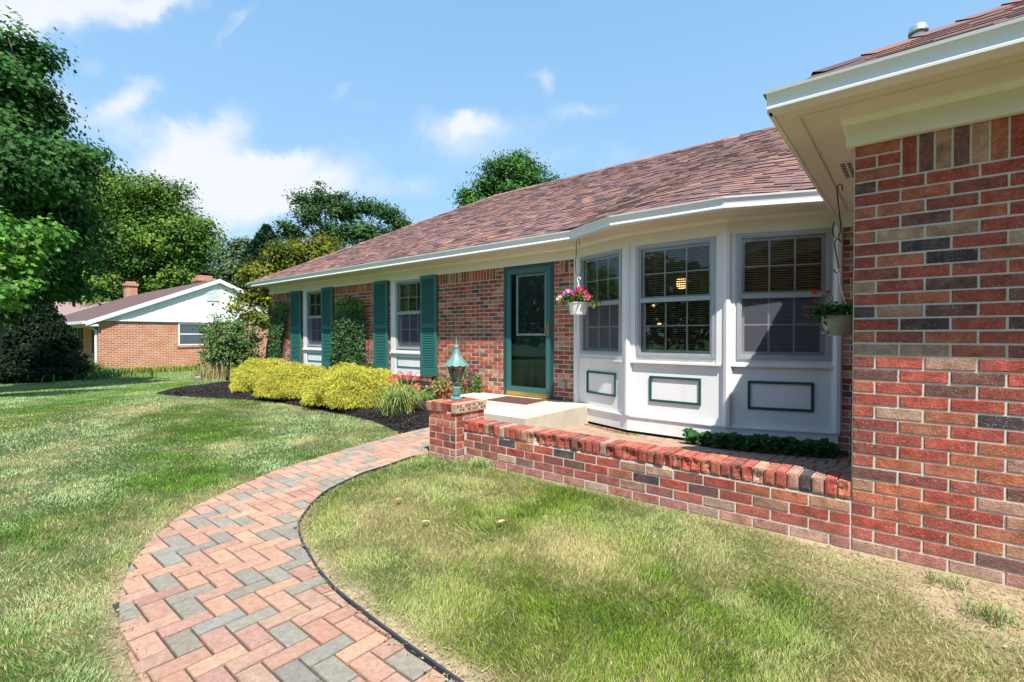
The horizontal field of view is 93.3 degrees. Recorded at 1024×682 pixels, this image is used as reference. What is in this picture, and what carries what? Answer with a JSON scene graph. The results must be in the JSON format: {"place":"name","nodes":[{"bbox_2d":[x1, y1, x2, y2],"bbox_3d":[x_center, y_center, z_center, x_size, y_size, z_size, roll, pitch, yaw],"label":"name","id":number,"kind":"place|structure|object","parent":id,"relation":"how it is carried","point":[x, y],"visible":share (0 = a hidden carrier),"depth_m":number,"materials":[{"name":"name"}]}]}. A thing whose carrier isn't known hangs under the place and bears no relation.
{"place":"outdoors","nodes":[
{"label":"outdoors","id":0,"kind":"place"},
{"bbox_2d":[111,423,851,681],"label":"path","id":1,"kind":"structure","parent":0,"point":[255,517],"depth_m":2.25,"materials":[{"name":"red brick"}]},
{"bbox_2d":[585,423,631,434],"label":"leaf litter","id":2,"kind":"object","parent":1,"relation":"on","point":[607,429],"visible":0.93,"depth_m":6.43,"materials":[{"name":"brown plant"}]},
{"bbox_2d":[682,427,839,457],"bbox_3d":[2.637,1.100,5.211,1.544,0.229,0.287,0,1,26],"label":"ground ivy","id":3,"kind":"object","parent":1,"relation":"on","point":[758,443],"visible":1,"depth_m":5.15,"materials":[{"name":"green plant"}]},
{"bbox_2d":[0,0,1012,264],"label":"sky","id":4,"kind":"structure","parent":0,"point":[247,102],"materials":[{"name":"blue"}]},
{"bbox_2d":[0,370,1023,681],"bbox_3d":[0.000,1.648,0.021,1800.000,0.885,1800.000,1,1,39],"label":"ground","id":5,"kind":"structure","parent":0,"point":[854,580],"depth_m":2.59,"materials":[{"name":"green plant"}]},
{"bbox_2d":[0,205,89,321],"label":"young maple tree","id":6,"kind":"object","parent":5,"relation":"on","point":[22,240],"visible":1,"depth_m":10.40,"materials":[{"name":"green plant"}]},
{"bbox_2d":[0,299,101,382],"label":"spruce tree","id":7,"kind":"object","parent":5,"relation":"on","point":[33,351],"visible":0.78,"depth_m":18.83,"materials":[{"name":"green plant"}]},
{"bbox_2d":[0,5,134,356],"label":"maple tree","id":8,"kind":"object","parent":5,"relation":"on","point":[43,173],"visible":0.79,"depth_m":13.49,"materials":[{"name":"green plant"}]},
{"bbox_2d":[41,367,152,382],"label":"shade plants","id":9,"kind":"object","parent":5,"relation":"on","point":[105,374],"visible":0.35,"depth_m":20.14,"materials":[{"name":"plant"}]},
{"bbox_2d":[83,359,124,371],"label":"weed clump","id":10,"kind":"object","parent":5,"relation":"on","point":[102,366],"visible":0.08,"depth_m":21.75,"materials":[{"name":"plant"}]},
{"bbox_2d":[51,147,230,306],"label":"maple tree","id":11,"kind":"object","parent":5,"relation":"on","point":[159,249],"visible":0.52,"depth_m":40.08,"materials":[{"name":"green plant"}]},
{"bbox_2d":[102,364,209,373],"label":"border plants","id":12,"kind":"object","parent":5,"relation":"on","point":[162,368],"visible":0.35,"depth_m":23.75,"materials":[{"name":"plant"}]},
{"bbox_2d":[53,272,267,371],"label":"neighbour house","id":13,"kind":"structure","parent":5,"relation":"on","point":[132,327],"depth_m":24.75,"materials":[{"name":"brick"}]},
{"bbox_2d":[75,328,82,351],"bbox_3d":[-29.046,-0.118,32.446,2.300,1.650,0.060,1,1,39],"label":"window","id":14,"kind":"structure","parent":13,"relation":"in","point":[79,332],"depth_m":32.05,"materials":[{"name":"white paint"}]},
{"bbox_2d":[91,327,96,352],"bbox_3d":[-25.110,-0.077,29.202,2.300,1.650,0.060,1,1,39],"label":"downspout","id":15,"kind":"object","parent":13,"relation":"in","point":[92,331],"depth_m":29.60,"materials":[{"name":"paint"}]},
{"bbox_2d":[177,323,209,346],"bbox_3d":[-16.680,-0.310,25.347,0.090,1.250,1.500,1,1,39],"label":"window","id":16,"kind":"structure","parent":13,"relation":"in","point":[185,332],"depth_m":25.20,"materials":[{"name":"white paint"}]},
{"bbox_2d":[196,235,253,283],"bbox_3d":[-21.587,-3.351,37.980,5.296,10.006,5.311,0,1,-16],"label":"tree","id":17,"kind":"object","parent":5,"relation":"on","point":[224,266],"visible":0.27,"depth_m":37.18,"materials":[{"name":"green plant"}]},
{"bbox_2d":[191,312,269,380],"bbox_3d":[-8.116,0.155,13.953,2.293,1.974,2.088,1,1,39],"label":"viburnum bush","id":18,"kind":"object","parent":5,"relation":"on","point":[233,345],"visible":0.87,"depth_m":13.57,"materials":[{"name":"green plant"}]},
{"bbox_2d":[228,223,287,291],"bbox_3d":[-16.741,-3.270,32.979,5.771,9.634,5.774,1,1,39],"label":"pine tree","id":19,"kind":"object","parent":5,"relation":"on","point":[266,233],"visible":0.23,"depth_m":32.17,"materials":[{"name":"green plant"}]},
{"bbox_2d":[212,229,347,358],"bbox_3d":[-9.395,-1.552,19.985,3.552,6.301,5.677,1,1,39],"label":"dogwood tree","id":20,"kind":"object","parent":5,"relation":"on","point":[281,256],"visible":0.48,"depth_m":19.33,"materials":[{"name":"green plant"}]},
{"bbox_2d":[157,382,435,433],"bbox_3d":[-4.129,1.131,9.406,10.080,0.290,3.240,1,1,39],"label":"mulch bed","id":21,"kind":"object","parent":5,"relation":"on","point":[356,411],"visible":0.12,"depth_m":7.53,"materials":[{"name":"wood"}]},
{"bbox_2d":[168,360,234,381],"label":"dry stalks","id":22,"kind":"object","parent":21,"relation":"on","point":[214,372],"visible":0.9,"depth_m":12.82,"materials":[{"name":"plant"}]},
{"bbox_2d":[228,356,288,392],"bbox_3d":[-5.238,0.685,10.273,1.707,0.762,1.582,1,1,39],"label":"golden cypress shrub","id":23,"kind":"object","parent":21,"relation":"on","point":[248,374],"visible":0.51,"depth_m":9.83,"materials":[{"name":"yellow plant"}]},
{"bbox_2d":[253,360,326,399],"bbox_3d":[-4.145,0.728,9.258,1.743,0.702,1.532,1,1,39],"label":"golden cypress shrub","id":24,"kind":"object","parent":21,"relation":"on","point":[284,380],"visible":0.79,"depth_m":8.81,"materials":[{"name":"yellow plant"}]},
{"bbox_2d":[299,362,405,409],"bbox_3d":[-2.654,0.721,8.185,1.982,0.744,1.652,1,1,39],"label":"golden cypress shrub","id":25,"kind":"object","parent":21,"relation":"on","point":[338,386],"visible":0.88,"depth_m":7.66,"materials":[{"name":"yellow plant"}]},
{"bbox_2d":[337,371,449,417],"bbox_3d":[-1.642,0.742,7.158,1.824,0.658,1.580,-1,1,-39],"label":"daylily plant","id":26,"kind":"object","parent":21,"relation":"on","point":[402,400],"visible":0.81,"depth_m":7.01,"materials":[{"name":"green plant"}]},
{"bbox_2d":[410,391,452,400],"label":"groundcover","id":27,"kind":"object","parent":21,"relation":"on","point":[426,396],"visible":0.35,"depth_m":8.51,"materials":[{"name":"green plant"}]},
{"bbox_2d":[426,367,453,398],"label":"flowering plant","id":28,"kind":"object","parent":21,"relation":"on","point":[440,388],"visible":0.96,"depth_m":8.17,"materials":[{"name":"green plant"}]},
{"bbox_2d":[458,369,472,393],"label":"ivy sprig","id":29,"kind":"object","parent":21,"relation":"on","point":[464,377],"visible":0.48,"depth_m":8.43,"materials":[{"name":"green plant"}]},
{"bbox_2d":[467,373,483,392],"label":"shrub","id":30,"kind":"object","parent":21,"relation":"on","point":[476,382],"visible":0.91,"depth_m":8.26,"materials":[{"name":"green plant"}]},
{"bbox_2d":[271,177,413,252],"bbox_3d":[-12.231,-4.764,33.889,11.395,12.823,6.624,0,1,-20],"label":"honey locust tree","id":31,"kind":"object","parent":5,"relation":"on","point":[320,202],"visible":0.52,"depth_m":33.48,"materials":[{"name":"green plant"}]},
{"bbox_2d":[298,456,463,681],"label":"path edging","id":32,"kind":"object","parent":5,"relation":"on","point":[428,660],"visible":0.56,"depth_m":2.09,"materials":[{"name":"plastic"}]},
{"bbox_2d":[426,397,486,461],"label":"brick pier","id":33,"kind":"structure","parent":5,"relation":"on","point":[448,417],"depth_m":4.75,"materials":[{"name":"red brick"}]},
{"bbox_2d":[443,336,468,400],"bbox_3d":[-0.565,0.271,4.908,0.269,0.652,0.269,1,1,39],"label":"post lamp","id":34,"kind":"object","parent":33,"relation":"on","point":[455,360],"visible":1,"depth_m":4.87,"materials":[{"name":"metal"}]},
{"bbox_2d":[467,456,496,469],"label":"grass tuft","id":35,"kind":"object","parent":5,"relation":"on","point":[481,463],"visible":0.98,"depth_m":4.41,"materials":[{"name":"plant"}]},
{"bbox_2d":[447,142,561,207],"bbox_3d":[-0.185,-4.739,26.310,6.396,11.665,4.135,0,1,15],"label":"ash tree","id":36,"kind":"object","parent":5,"relation":"on","point":[510,173],"visible":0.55,"depth_m":25.48,"materials":[{"name":"green plant"}]},
{"bbox_2d":[452,392,588,427],"bbox_3d":[-0.210,1.060,7.054,2.220,0.325,1.538,1,1,39],"label":"concrete stoop","id":37,"kind":"object","parent":5,"relation":"on","point":[554,413],"visible":0.33,"depth_m":6.48,"materials":[{"name":"beige concrete"}]},
{"bbox_2d":[487,396,545,404],"bbox_3d":[0.062,0.887,7.256,0.800,0.014,0.540,1,1,39],"label":"door mat","id":38,"kind":"object","parent":37,"relation":"on","point":[517,400],"depth_m":7.16,"materials":[{"name":"brown fabric"}]},
{"bbox_2d":[94,451,1023,681],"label":"dry clippings","id":39,"kind":"object","parent":5,"relation":"on","point":[116,626],"visible":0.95,"depth_m":2.22,"materials":[{"name":"plant"}]},
{"bbox_2d":[246,0,1023,588],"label":"brick house","id":40,"kind":"structure","parent":5,"relation":"on","point":[908,394],"depth_m":5.12,"materials":[{"name":"red brick"}]},
{"bbox_2d":[267,300,287,359],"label":"climbing ivy","id":41,"kind":"object","parent":40,"relation":"attached to","point":[274,330],"visible":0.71,"depth_m":12.87,"materials":[{"name":"green plant"}]},
{"bbox_2d":[302,289,328,367],"bbox_3d":[-4.747,-0.310,11.847,1.240,1.925,0.192,1,1,39],"label":"window","id":42,"kind":"structure","parent":40,"relation":"in","point":[311,319],"depth_m":11.99,"materials":[{"name":"wood"}]},
{"bbox_2d":[329,295,372,368],"bbox_3d":[-3.590,0.081,10.694,1.785,2.193,0.154,1,1,39],"label":"climbing ivy","id":43,"kind":"object","parent":40,"relation":"attached to","point":[353,308],"visible":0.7,"depth_m":10.68,"materials":[{"name":"green plant"}]},
{"bbox_2d":[389,277,431,376],"bbox_3d":[-1.969,-0.281,9.557,1.240,1.925,0.192,1,1,39],"label":"window","id":44,"kind":"structure","parent":40,"relation":"in","point":[405,325],"depth_m":9.66,"materials":[{"name":"wood"}]},
{"bbox_2d":[504,262,553,398],"bbox_3d":[0.283,-0.168,7.699,0.980,2.095,0.197,1,1,39],"label":"door","id":45,"kind":"structure","parent":40,"relation":"in","point":[529,288],"depth_m":7.73,"materials":[{"name":"teal paint"}]},
{"bbox_2d":[575,239,581,275],"bbox_3d":[0.889,-1.108,6.446,0.114,0.524,0.008,1,1,39],"label":"plant hook","id":46,"kind":"object","parent":40,"relation":"hanging from","point":[575,258],"visible":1,"depth_m":6.46,"materials":[{"name":"white metal"}]},
{"bbox_2d":[555,277,602,314],"bbox_3d":[0.892,-0.606,6.444,0.738,0.511,0.454,1,1,39],"label":"hanging basket","id":47,"kind":"object","parent":46,"relation":"hanging from","point":[578,300],"visible":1,"depth_m":6.36,"materials":[{"name":"white plastic"}]},
{"bbox_2d":[580,249,621,396],"bbox_3d":[1.224,-0.233,6.665,0.367,1.944,0.826,-1,1,-39],"label":"window","id":48,"kind":"structure","parent":40,"relation":"in","point":[600,329],"depth_m":6.67,"materials":[{"name":"metal"}]},
{"bbox_2d":[637,236,714,405],"bbox_3d":[1.993,-0.223,5.874,0.950,1.944,0.156,1,1,39],"label":"window","id":49,"kind":"structure","parent":40,"relation":"in","point":[642,301],"depth_m":5.89,"materials":[{"name":"metal"}]},
{"bbox_2d":[670,250,685,290],"bbox_3d":[2.404,-1.012,6.876,0.246,0.648,0.206,1,1,39],"label":"pendant lamp","id":50,"kind":"object","parent":40,"relation":"hanging from","point":[679,279],"visible":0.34,"depth_m":6.82,"materials":[{"name":"white"}]},
{"bbox_2d":[737,228,831,411],"bbox_3d":[2.938,-0.215,5.255,0.896,1.944,0.386,0,1,29],"label":"window","id":51,"kind":"structure","parent":40,"relation":"in","point":[771,324],"depth_m":5.27,"materials":[{"name":"glass"}]},
{"bbox_2d":[832,184,842,239],"bbox_3d":[2.576,-1.021,3.826,0.071,0.446,0.008,1,1,39],"label":"plant hook","id":52,"kind":"object","parent":40,"relation":"hanging from","point":[838,210],"visible":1,"depth_m":3.82,"materials":[{"name":"white metal"}]},
{"bbox_2d":[833,238,840,272],"bbox_3d":[2.579,-0.675,3.835,0.054,0.278,0.008,1,1,39],"label":"plant hook","id":53,"kind":"object","parent":52,"relation":"hanging from","point":[836,255],"visible":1,"depth_m":3.83,"materials":[{"name":"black metal"}]},
{"bbox_2d":[802,268,852,335],"bbox_3d":[2.586,-0.310,3.829,0.392,0.535,0.403,0,1,-24],"label":"hanging basket","id":54,"kind":"object","parent":53,"relation":"hanging from","point":[835,319],"visible":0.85,"depth_m":3.77,"materials":[{"name":"white plastic"}]},
{"bbox_2d":[464,418,851,549],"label":"garden wall","id":55,"kind":"structure","parent":5,"relation":"on","point":[812,504],"depth_m":3.34,"materials":[{"name":"brick"}]},
{"bbox_2d":[917,568,983,599],"bbox_3d":[2.118,1.155,2.328,0.254,0.048,0.250,1,1,39],"label":"grass tuft","id":56,"kind":"object","parent":5,"relation":"on","point":[951,581],"visible":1,"depth_m":2.34,"materials":[{"name":"plant"}]},
{"bbox_2d":[956,591,1023,631],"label":"grass tuft","id":57,"kind":"object","parent":5,"relation":"on","point":[986,611],"visible":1,"depth_m":2.05,"materials":[{"name":"plant"}]}
]}

